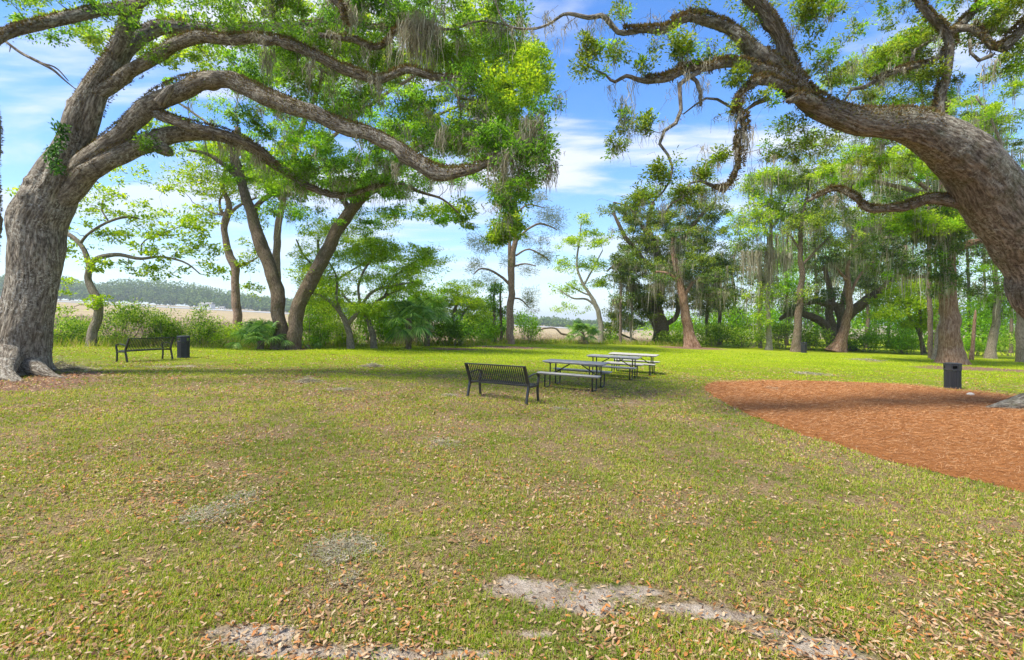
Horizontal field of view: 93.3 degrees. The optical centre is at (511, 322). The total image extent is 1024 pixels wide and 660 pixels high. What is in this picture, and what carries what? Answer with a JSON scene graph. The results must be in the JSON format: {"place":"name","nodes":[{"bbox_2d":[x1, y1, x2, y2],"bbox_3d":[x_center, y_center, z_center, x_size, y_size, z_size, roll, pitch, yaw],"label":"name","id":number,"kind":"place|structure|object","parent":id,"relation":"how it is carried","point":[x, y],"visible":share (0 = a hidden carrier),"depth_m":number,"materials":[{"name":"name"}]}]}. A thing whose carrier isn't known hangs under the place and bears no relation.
{"place":"outdoors","nodes":[
{"label":"outdoors","id":0,"kind":"place"},
{"bbox_2d":[57,301,629,331],"bbox_3d":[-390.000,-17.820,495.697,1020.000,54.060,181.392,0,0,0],"label":"water","id":1,"kind":"structure","parent":0,"point":[245,311],"depth_m":465.00,"materials":[{"name":"grey liquid"}]},
{"bbox_2d":[0,297,1023,659],"bbox_3d":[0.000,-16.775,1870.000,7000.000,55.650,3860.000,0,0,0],"label":"ground","id":2,"kind":"structure","parent":0,"point":[506,587],"depth_m":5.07,"materials":[{"name":"green plant"}]},
{"bbox_2d":[53,352,80,367],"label":"moss clump","id":3,"kind":"object","parent":2,"relation":"on","point":[58,363],"visible":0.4,"depth_m":15.21,"materials":[{"name":"grey plant"}]},
{"bbox_2d":[53,313,86,342],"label":"shrub","id":4,"kind":"object","parent":2,"relation":"on","point":[63,333],"visible":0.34,"depth_m":25.53,"materials":[{"name":"green plant"}]},
{"bbox_2d":[55,359,102,371],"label":"moss clump","id":5,"kind":"object","parent":2,"relation":"on","point":[73,368],"visible":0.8,"depth_m":14.56,"materials":[{"name":"grey plant"}]},
{"bbox_2d":[55,311,107,342],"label":"shrub","id":6,"kind":"object","parent":2,"relation":"on","point":[84,326],"visible":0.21,"depth_m":26.91,"materials":[{"name":"green plant"}]},
{"bbox_2d":[81,297,149,343],"bbox_3d":[-21.616,-0.012,26.616,2.815,2.907,3.267,0,0,7],"label":"shrub","id":7,"kind":"object","parent":2,"relation":"on","point":[118,316],"visible":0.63,"depth_m":26.26,"materials":[{"name":"green plant"}]},
{"bbox_2d":[4,161,231,345],"bbox_3d":[-21.223,-3.262,25.046,14.077,9.396,4.917,0,0,8],"label":"oak","id":8,"kind":"object","parent":2,"relation":"on","point":[98,302],"visible":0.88,"depth_m":24.44,"materials":[{"name":"green plant"}]},
{"bbox_2d":[115,337,174,362],"bbox_3d":[-13.715,1.008,18.140,0.658,0.872,1.750,0,0,16],"label":"park bench","id":9,"kind":"object","parent":2,"relation":"on","point":[125,350],"visible":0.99,"depth_m":17.96,"materials":[{"name":"metal"}]},
{"bbox_2d":[120,298,181,342],"bbox_3d":[-20.090,0.082,26.947,3.017,2.806,3.247,0,0,0],"label":"shrub","id":10,"kind":"object","parent":2,"relation":"on","point":[146,325],"visible":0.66,"depth_m":26.70,"materials":[{"name":"green plant"}]},
{"bbox_2d":[149,306,202,342],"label":"shrub","id":11,"kind":"object","parent":2,"relation":"on","point":[181,333],"visible":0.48,"depth_m":27.25,"materials":[{"name":"green plant"}]},
{"bbox_2d":[176,336,189,357],"bbox_3d":[-13.410,0.988,19.745,0.467,0.885,0.468,0,0,-35],"label":"litter bin","id":12,"kind":"object","parent":2,"relation":"on","point":[183,350],"visible":1,"depth_m":19.58,"materials":[{"name":"black metal"}]},
{"bbox_2d":[184,302,227,344],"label":"shrub","id":13,"kind":"object","parent":2,"relation":"on","point":[201,330],"visible":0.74,"depth_m":27.26,"materials":[{"name":"green plant"}]},
{"bbox_2d":[156,493,257,531],"bbox_3d":[-2.786,1.741,4.473,0.934,0.050,0.903,0,0,0],"label":"moss clump","id":14,"kind":"object","parent":2,"relation":"on","point":[204,513],"visible":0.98,"depth_m":4.40,"materials":[{"name":"grey plant"}]},
{"bbox_2d":[199,302,214,308],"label":"house","id":15,"kind":"structure","parent":2,"relation":"on","point":[212,305],"depth_m":628.59,"materials":[{"name":"white"}]},
{"bbox_2d":[156,141,276,341],"bbox_3d":[-19.956,-5.112,32.928,8.021,14.584,6.050,0,0,-13],"label":"tall thin tree","id":16,"kind":"object","parent":2,"relation":"on","point":[234,263],"visible":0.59,"depth_m":32.79,"materials":[{"name":"green plant"}]},
{"bbox_2d":[202,321,243,347],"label":"shrub","id":17,"kind":"object","parent":2,"relation":"on","point":[226,332],"visible":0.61,"depth_m":27.28,"materials":[{"name":"green plant"}]},
{"bbox_2d":[217,488,263,506],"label":"moss clump","id":18,"kind":"object","parent":2,"relation":"on","point":[247,495],"visible":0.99,"depth_m":4.87,"materials":[{"name":"grey plant"}]},
{"bbox_2d":[224,318,294,348],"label":"fan palm","id":19,"kind":"object","parent":2,"relation":"on","point":[265,329],"visible":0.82,"depth_m":25.67,"materials":[{"name":"green plant"}]},
{"bbox_2d":[7,0,558,321],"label":"sweetgum","id":20,"kind":"object","parent":2,"relation":"on","point":[527,67],"visible":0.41,"depth_m":33.03,"materials":[{"name":"green plant"}]},
{"bbox_2d":[0,0,568,381],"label":"live oak","id":21,"kind":"object","parent":2,"relation":"on","point":[41,209],"visible":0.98,"depth_m":13.06,"materials":[{"name":"green plant"}]},
{"bbox_2d":[41,117,72,175],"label":"creeper","id":22,"kind":"object","parent":21,"relation":"attached to","point":[50,152],"visible":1,"depth_m":12.79,"materials":[{"name":"green plant"}]},
{"bbox_2d":[295,376,325,382],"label":"moss clump","id":23,"kind":"object","parent":2,"relation":"on","point":[309,380],"visible":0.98,"depth_m":13.64,"materials":[{"name":"grey plant"}]},
{"bbox_2d":[302,340,323,348],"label":"fan palm","id":24,"kind":"object","parent":2,"relation":"on","point":[314,345],"visible":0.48,"depth_m":28.06,"materials":[{"name":"green plant"}]},
{"bbox_2d":[302,297,336,347],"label":"shrub","id":25,"kind":"object","parent":2,"relation":"on","point":[311,337],"visible":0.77,"depth_m":28.76,"materials":[{"name":"green plant"}]},
{"bbox_2d":[291,272,348,342],"bbox_3d":[-13.594,-0.642,33.956,4.022,5.958,4.727,0,0,0],"label":"shrub","id":26,"kind":"object","parent":2,"relation":"on","point":[331,291],"visible":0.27,"depth_m":34.07,"materials":[{"name":"green plant"}]},
{"bbox_2d":[159,37,485,349],"bbox_3d":[-10.388,-6.961,26.247,18.001,17.294,8.001,0,0,0],"label":"forked oak","id":27,"kind":"object","parent":2,"relation":"on","point":[292,329],"visible":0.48,"depth_m":26.54,"materials":[{"name":"green plant"}]},
{"bbox_2d":[0,274,674,329],"bbox_3d":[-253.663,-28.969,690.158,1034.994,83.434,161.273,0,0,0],"label":"woods","id":28,"kind":"object","parent":2,"relation":"on","point":[159,293],"visible":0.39,"depth_m":674.54,"materials":[{"name":"green plant"}]},
{"bbox_2d":[328,567,365,590],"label":"moss clump","id":29,"kind":"object","parent":2,"relation":"on","point":[350,577],"visible":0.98,"depth_m":3.37,"materials":[{"name":"grey plant"}]},
{"bbox_2d":[280,524,414,581],"bbox_3d":[-1.396,1.784,3.880,1.047,0.054,0.856,0,0,39],"label":"moss clump","id":30,"kind":"object","parent":2,"relation":"on","point":[350,546],"visible":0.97,"depth_m":3.85,"materials":[{"name":"grey plant"}]},
{"bbox_2d":[53,313,651,344],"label":"marsh grass","id":31,"kind":"structure","parent":2,"relation":"on","point":[366,341],"depth_m":70.20,"materials":[{"name":"beige plant"}]},
{"bbox_2d":[321,293,383,346],"bbox_3d":[-10.351,-0.060,31.072,4.390,3.603,3.806,0,0,0],"label":"shrub","id":32,"kind":"object","parent":2,"relation":"on","point":[340,333],"visible":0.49,"depth_m":30.75,"materials":[{"name":"green plant"}]},
{"bbox_2d":[279,217,450,348],"bbox_3d":[-8.767,-2.231,28.547,10.457,7.876,5.922,0,0,0],"label":"mimosa tree","id":33,"kind":"object","parent":2,"relation":"on","point":[383,253],"visible":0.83,"depth_m":28.18,"materials":[{"name":"green plant"}]},
{"bbox_2d":[285,206,447,339],"bbox_3d":[-10.786,-2.952,36.006,12.130,10.878,5.985,0,0,0],"label":"slender tree","id":34,"kind":"object","parent":2,"relation":"on","point":[319,236],"visible":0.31,"depth_m":35.69,"materials":[{"name":"green plant"}]},
{"bbox_2d":[352,363,389,367],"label":"moss clump","id":35,"kind":"object","parent":2,"relation":"on","point":[372,365],"visible":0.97,"depth_m":18.36,"materials":[{"name":"grey plant"}]},
{"bbox_2d":[344,294,406,344],"bbox_3d":[-9.552,-0.121,34.092,4.564,4.329,5.375,0,0,-23],"label":"shrub","id":36,"kind":"object","parent":2,"relation":"on","point":[377,326],"visible":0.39,"depth_m":33.34,"materials":[{"name":"green plant"}]},
{"bbox_2d":[53,335,724,347],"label":"rough grass","id":37,"kind":"structure","parent":2,"relation":"on","point":[65,343],"depth_m":31.41,"materials":[{"name":"plant"}]},
{"bbox_2d":[323,225,457,348],"bbox_3d":[-7.666,-2.169,29.938,8.792,7.837,5.136,0,0,18],"label":"mimosa tree","id":38,"kind":"object","parent":2,"relation":"on","point":[409,288],"visible":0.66,"depth_m":28.89,"materials":[{"name":"green plant"}]},
{"bbox_2d":[374,297,437,349],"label":"fan palm","id":39,"kind":"object","parent":2,"relation":"on","point":[409,332],"visible":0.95,"depth_m":29.01,"materials":[{"name":"green plant"}]},
{"bbox_2d":[377,279,450,343],"bbox_3d":[-7.255,-0.611,35.038,6.253,5.030,4.870,0,0,0],"label":"shrub","id":40,"kind":"object","parent":2,"relation":"on","point":[434,294],"visible":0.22,"depth_m":34.36,"materials":[{"name":"green plant"}]},
{"bbox_2d":[404,294,451,346],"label":"fan palm","id":41,"kind":"object","parent":2,"relation":"on","point":[438,303],"visible":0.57,"depth_m":33.05,"materials":[{"name":"green plant"}]},
{"bbox_2d":[414,437,463,452],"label":"moss clump","id":42,"kind":"object","parent":2,"relation":"on","point":[440,443],"visible":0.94,"depth_m":7.22,"materials":[{"name":"grey plant"}]},
{"bbox_2d":[428,312,489,345],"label":"shrub","id":43,"kind":"object","parent":2,"relation":"on","point":[455,329],"visible":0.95,"depth_m":34.62,"materials":[{"name":"green plant"}]},
{"bbox_2d":[434,278,493,342],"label":"mimosa tree","id":44,"kind":"object","parent":2,"relation":"on","point":[466,302],"visible":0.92,"depth_m":35.54,"materials":[{"name":"green plant"}]},
{"bbox_2d":[457,299,497,341],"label":"shrub","id":45,"kind":"object","parent":2,"relation":"on","point":[477,322],"visible":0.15,"depth_m":43.70,"materials":[{"name":"green plant"}]},
{"bbox_2d":[470,316,504,342],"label":"shrub","id":46,"kind":"object","parent":2,"relation":"on","point":[490,333],"visible":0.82,"depth_m":40.64,"materials":[{"name":"green plant"}]},
{"bbox_2d":[470,282,504,341],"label":"young evergreen","id":47,"kind":"object","parent":2,"relation":"on","point":[494,319],"visible":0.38,"depth_m":42.90,"materials":[{"name":"green plant"}]},
{"bbox_2d":[484,282,515,340],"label":"young evergreen","id":48,"kind":"object","parent":2,"relation":"on","point":[499,311],"visible":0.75,"depth_m":42.89,"materials":[{"name":"green plant"}]},
{"bbox_2d":[464,362,539,404],"bbox_3d":[-0.253,1.416,11.540,1.750,0.872,0.658,0,0,34],"label":"park bench","id":49,"kind":"object","parent":2,"relation":"on","point":[527,383],"visible":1,"depth_m":11.32,"materials":[{"name":"black metal"}]},
{"bbox_2d":[492,316,517,341],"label":"shrub","id":50,"kind":"object","parent":2,"relation":"on","point":[504,322],"visible":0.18,"depth_m":45.06,"materials":[{"name":"green plant"}]},
{"bbox_2d":[0,346,1023,659],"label":"fallen leaves","id":51,"kind":"object","parent":2,"relation":"on","point":[34,640],"visible":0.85,"depth_m":3.70,"materials":[{"name":"brown plant"}]},
{"bbox_2d":[459,190,569,343],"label":"tall pine","id":52,"kind":"object","parent":2,"relation":"on","point":[511,260],"visible":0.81,"depth_m":40.79,"materials":[{"name":"green plant"}]},
{"bbox_2d":[513,309,543,341],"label":"shrub","id":53,"kind":"object","parent":2,"relation":"on","point":[533,327],"visible":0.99,"depth_m":44.02,"materials":[{"name":"green plant"}]},
{"bbox_2d":[537,359,611,391],"bbox_3d":[1.859,1.530,14.196,1.830,0.767,1.580,2,1,25],"label":"picnic table","id":54,"kind":"object","parent":2,"relation":"on","point":[577,362],"visible":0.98,"depth_m":14.04,"materials":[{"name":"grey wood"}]},
{"bbox_2d":[547,210,616,342],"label":"young ash","id":55,"kind":"object","parent":2,"relation":"on","point":[574,240],"visible":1,"depth_m":49.80,"materials":[{"name":"green plant"}]},
{"bbox_2d":[564,318,601,343],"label":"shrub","id":56,"kind":"object","parent":2,"relation":"on","point":[578,326],"visible":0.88,"depth_m":45.50,"materials":[{"name":"green plant"}]},
{"bbox_2d":[583,354,643,379],"bbox_3d":[3.629,1.583,17.246,1.830,0.767,1.580,2,1,25],"label":"picnic table","id":57,"kind":"object","parent":2,"relation":"on","point":[632,358],"visible":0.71,"depth_m":17.06,"materials":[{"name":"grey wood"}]},
{"bbox_2d":[604,329,626,342],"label":"shrub","id":58,"kind":"object","parent":2,"relation":"on","point":[609,336],"visible":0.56,"depth_m":50.86,"materials":[{"name":"green plant"}]},
{"bbox_2d":[605,245,638,343],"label":"thin tree","id":59,"kind":"object","parent":2,"relation":"on","point":[616,260],"visible":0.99,"depth_m":47.31,"materials":[{"name":"green plant"}]},
{"bbox_2d":[614,257,650,342],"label":"thin tree","id":60,"kind":"object","parent":2,"relation":"on","point":[634,294],"visible":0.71,"depth_m":48.14,"materials":[{"name":"green plant"}]},
{"bbox_2d":[606,352,659,374],"bbox_3d":[4.759,1.617,18.946,1.830,0.767,1.580,2,1,24],"label":"picnic table","id":61,"kind":"object","parent":2,"relation":"on","point":[652,362],"visible":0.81,"depth_m":18.82,"materials":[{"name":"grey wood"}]},
{"bbox_2d":[648,328,683,345],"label":"shrub","id":62,"kind":"object","parent":2,"relation":"on","point":[675,336],"visible":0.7,"depth_m":48.39,"materials":[{"name":"green plant"}]},
{"bbox_2d":[594,174,746,341],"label":"mossy oak","id":63,"kind":"object","parent":2,"relation":"on","point":[651,241],"visible":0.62,"depth_m":50.88,"materials":[{"name":"green plant"}]},
{"bbox_2d":[640,224,738,347],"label":"red cedar","id":64,"kind":"object","parent":2,"relation":"on","point":[677,274],"visible":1,"depth_m":45.11,"materials":[{"name":"green plant"}]},
{"bbox_2d":[690,252,727,339],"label":"thin tree","id":65,"kind":"object","parent":2,"relation":"on","point":[706,316],"visible":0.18,"depth_m":54.24,"materials":[{"name":"green plant"}]},
{"bbox_2d":[694,321,734,346],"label":"shrub","id":66,"kind":"object","parent":2,"relation":"on","point":[716,335],"visible":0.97,"depth_m":49.70,"materials":[{"name":"green plant"}]},
{"bbox_2d":[710,249,740,344],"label":"thin tree","id":67,"kind":"object","parent":2,"relation":"on","point":[719,312],"visible":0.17,"depth_m":55.44,"materials":[{"name":"green plant"}]},
{"bbox_2d":[697,245,767,342],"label":"woodland tree","id":68,"kind":"object","parent":2,"relation":"on","point":[737,287],"visible":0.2,"depth_m":62.97,"materials":[{"name":"green plant"}]},
{"bbox_2d":[721,324,765,347],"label":"shrub","id":69,"kind":"object","parent":2,"relation":"on","point":[740,339],"visible":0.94,"depth_m":48.43,"materials":[{"name":"green plant"}]},
{"bbox_2d":[734,241,782,347],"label":"thin tree","id":70,"kind":"object","parent":2,"relation":"on","point":[763,281],"visible":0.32,"depth_m":48.42,"materials":[{"name":"green plant"}]},
{"bbox_2d":[723,157,823,349],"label":"pale barked tree","id":71,"kind":"object","parent":2,"relation":"on","point":[777,212],"visible":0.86,"depth_m":43.76,"materials":[{"name":"green plant"}]},
{"bbox_2d":[764,320,793,348],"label":"shrub","id":72,"kind":"object","parent":2,"relation":"on","point":[780,332],"visible":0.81,"depth_m":47.80,"materials":[{"name":"green plant"}]},
{"bbox_2d":[752,227,817,345],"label":"woodland tree","id":73,"kind":"object","parent":2,"relation":"on","point":[790,284],"visible":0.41,"depth_m":59.14,"materials":[{"name":"green plant"}]},
{"bbox_2d":[791,370,831,375],"bbox_3d":[13.005,2.169,21.139,1.895,0.174,2.183,0,0,0],"label":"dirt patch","id":74,"kind":"object","parent":2,"relation":"on","point":[806,373],"visible":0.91,"depth_m":20.89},
{"bbox_2d":[801,326,834,351],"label":"shrub","id":75,"kind":"object","parent":2,"relation":"on","point":[811,338],"visible":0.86,"depth_m":45.76,"materials":[{"name":"green plant"}]},
{"bbox_2d":[788,199,847,343],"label":"woodland tree","id":76,"kind":"object","parent":2,"relation":"on","point":[816,276],"visible":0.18,"depth_m":65.11,"materials":[{"name":"green plant"}]},
{"bbox_2d":[765,128,882,351],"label":"straight dark tree","id":77,"kind":"object","parent":2,"relation":"on","point":[815,221],"visible":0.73,"depth_m":42.15,"materials":[{"name":"green plant"}]},
{"bbox_2d":[636,184,1015,350],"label":"undergrowth","id":78,"kind":"object","parent":2,"relation":"on","point":[858,323],"visible":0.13,"depth_m":60.72,"materials":[{"name":"green plant"}]},
{"bbox_2d":[777,207,924,350],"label":"spreading oak","id":79,"kind":"object","parent":2,"relation":"on","point":[829,303],"visible":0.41,"depth_m":48.69,"materials":[{"name":"green plant"}]},
{"bbox_2d":[806,212,903,351],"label":"red cedar","id":80,"kind":"object","parent":2,"relation":"on","point":[839,344],"visible":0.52,"depth_m":44.77,"materials":[{"name":"green plant"}]},
{"bbox_2d":[700,378,1023,492],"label":"pine straw ground","id":81,"kind":"structure","parent":2,"relation":"on","point":[984,478],"depth_m":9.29,"materials":[{"name":"brown plant"}]},
{"bbox_2d":[494,0,1023,408],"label":"live oak","id":82,"kind":"object","parent":81,"relation":"on","point":[978,172],"visible":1,"depth_m":10.47,"materials":[{"name":"green plant"}]},
{"bbox_2d":[834,201,901,347],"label":"woodland tree","id":83,"kind":"object","parent":2,"relation":"on","point":[867,309],"visible":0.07,"depth_m":57.80,"materials":[{"name":"green plant"}]},
{"bbox_2d":[847,328,896,352],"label":"shrub","id":84,"kind":"object","parent":2,"relation":"on","point":[862,339],"visible":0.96,"depth_m":46.83,"materials":[{"name":"green plant"}]},
{"bbox_2d":[841,133,902,342],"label":"woodland tree","id":85,"kind":"object","parent":2,"relation":"on","point":[854,141],"visible":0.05,"depth_m":81.78,"materials":[{"name":"green plant"}]},
{"bbox_2d":[847,176,923,340],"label":"woodland tree","id":86,"kind":"object","parent":2,"relation":"on","point":[873,199],"visible":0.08,"depth_m":63.08,"materials":[{"name":"green plant"}]},
{"bbox_2d":[879,152,925,346],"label":"woodland tree","id":87,"kind":"object","parent":2,"relation":"on","point":[906,192],"visible":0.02,"depth_m":69.92,"materials":[{"name":"green plant"}]},
{"bbox_2d":[878,331,927,353],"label":"shrub","id":88,"kind":"object","parent":2,"relation":"on","point":[901,344],"visible":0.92,"depth_m":44.68,"materials":[{"name":"green plant"}]},
{"bbox_2d":[872,275,937,353],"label":"understory tree","id":89,"kind":"object","parent":2,"relation":"on","point":[924,347],"visible":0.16,"depth_m":46.89,"materials":[{"name":"green plant"}]},
{"bbox_2d":[857,277,968,354],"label":"understory tree","id":90,"kind":"object","parent":2,"relation":"on","point":[916,306],"visible":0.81,"depth_m":43.44,"materials":[{"name":"green plant"}]},
{"bbox_2d":[806,27,1023,253],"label":"live oak","id":91,"kind":"object","parent":2,"relation":"on","point":[925,225],"visible":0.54,"depth_m":29.47,"materials":[{"name":"green plant"}]},
{"bbox_2d":[870,24,980,357],"bbox_3d":[32.969,-9.978,37.931,9.132,25.879,5.052,0,0,0],"label":"tall cedar","id":92,"kind":"object","parent":2,"relation":"on","point":[930,317],"visible":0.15,"depth_m":37.88,"materials":[{"name":"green plant"}]},
{"bbox_2d":[841,108,1023,364],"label":"great cedar","id":93,"kind":"object","parent":2,"relation":"on","point":[950,341],"visible":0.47,"depth_m":31.08,"materials":[{"name":"green plant"}]},
{"bbox_2d":[898,181,974,339],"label":"woodland tree","id":94,"kind":"object","parent":2,"relation":"on","point":[933,248],"visible":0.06,"depth_m":59.99,"materials":[{"name":"green plant"}]},
{"bbox_2d":[912,285,971,359],"bbox_3d":[31.747,0.065,35.483,2.868,5.744,3.130,0,0,0],"label":"leaning stem tree","id":95,"kind":"object","parent":2,"relation":"on","point":[934,354],"visible":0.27,"depth_m":35.96,"materials":[{"name":"grey plant"}]},
{"bbox_2d":[924,89,979,299],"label":"woodland tree","id":96,"kind":"object","parent":2,"relation":"on","point":[957,113],"visible":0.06,"depth_m":82.98,"materials":[{"name":"green plant"}]},
{"bbox_2d":[943,362,961,388],"bbox_3d":[15.248,1.841,16.743,0.467,0.885,0.468,0,0,-20],"label":"litter bin","id":97,"kind":"object","parent":2,"relation":"on","point":[953,375],"visible":0.98,"depth_m":16.58,"materials":[{"name":"black metal"}]},
{"bbox_2d":[933,182,991,349],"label":"woodland tree","id":98,"kind":"object","parent":2,"relation":"on","point":[967,282],"visible":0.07,"depth_m":61.84,"materials":[{"name":"green plant"}]},
{"bbox_2d":[969,310,976,359],"bbox_3d":[35.238,1.042,37.005,0.566,3.982,0.356,0,0,0],"label":"snag","id":99,"kind":"object","parent":2,"relation":"on","point":[972,349],"visible":0.91,"depth_m":36.92,"materials":[{"name":"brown wood"}]},
{"bbox_2d":[961,332,1001,356],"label":"shrub","id":100,"kind":"object","parent":2,"relation":"on","point":[979,347],"visible":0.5,"depth_m":46.34,"materials":[{"name":"green plant"}]},
{"bbox_2d":[957,254,1015,358],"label":"back trunk tree","id":101,"kind":"object","parent":2,"relation":"on","point":[990,352],"visible":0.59,"depth_m":40.88,"materials":[{"name":"green plant"}]},
{"bbox_2d":[957,129,1023,348],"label":"woodland tree","id":102,"kind":"object","parent":2,"relation":"on","point":[1007,134],"visible":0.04,"depth_m":68.75,"materials":[{"name":"green plant"}]},
{"bbox_2d":[986,143,1023,352],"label":"woodland tree","id":103,"kind":"object","parent":2,"relation":"on","point":[1020,160],"visible":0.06,"depth_m":55.85,"materials":[{"name":"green plant"}]},
{"bbox_2d":[997,331,1015,355],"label":"shrub","id":104,"kind":"object","parent":2,"relation":"on","point":[1006,337],"visible":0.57,"depth_m":46.93,"materials":[{"name":"green plant"}]},
{"bbox_2d":[1001,279,1023,362],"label":"back trunk tree","id":105,"kind":"object","parent":2,"relation":"on","point":[1019,339],"visible":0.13,"depth_m":35.90,"materials":[{"name":"grey plant"}]},
{"bbox_2d":[0,0,1023,323],"label":"sky","id":106,"kind":"structure","parent":0,"point":[31,94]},
{"bbox_2d":[52,344,1023,393],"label":"grass","id":107,"kind":"structure","parent":0,"point":[660,357],"depth_m":22.52,"materials":[{"name":"green plant"}]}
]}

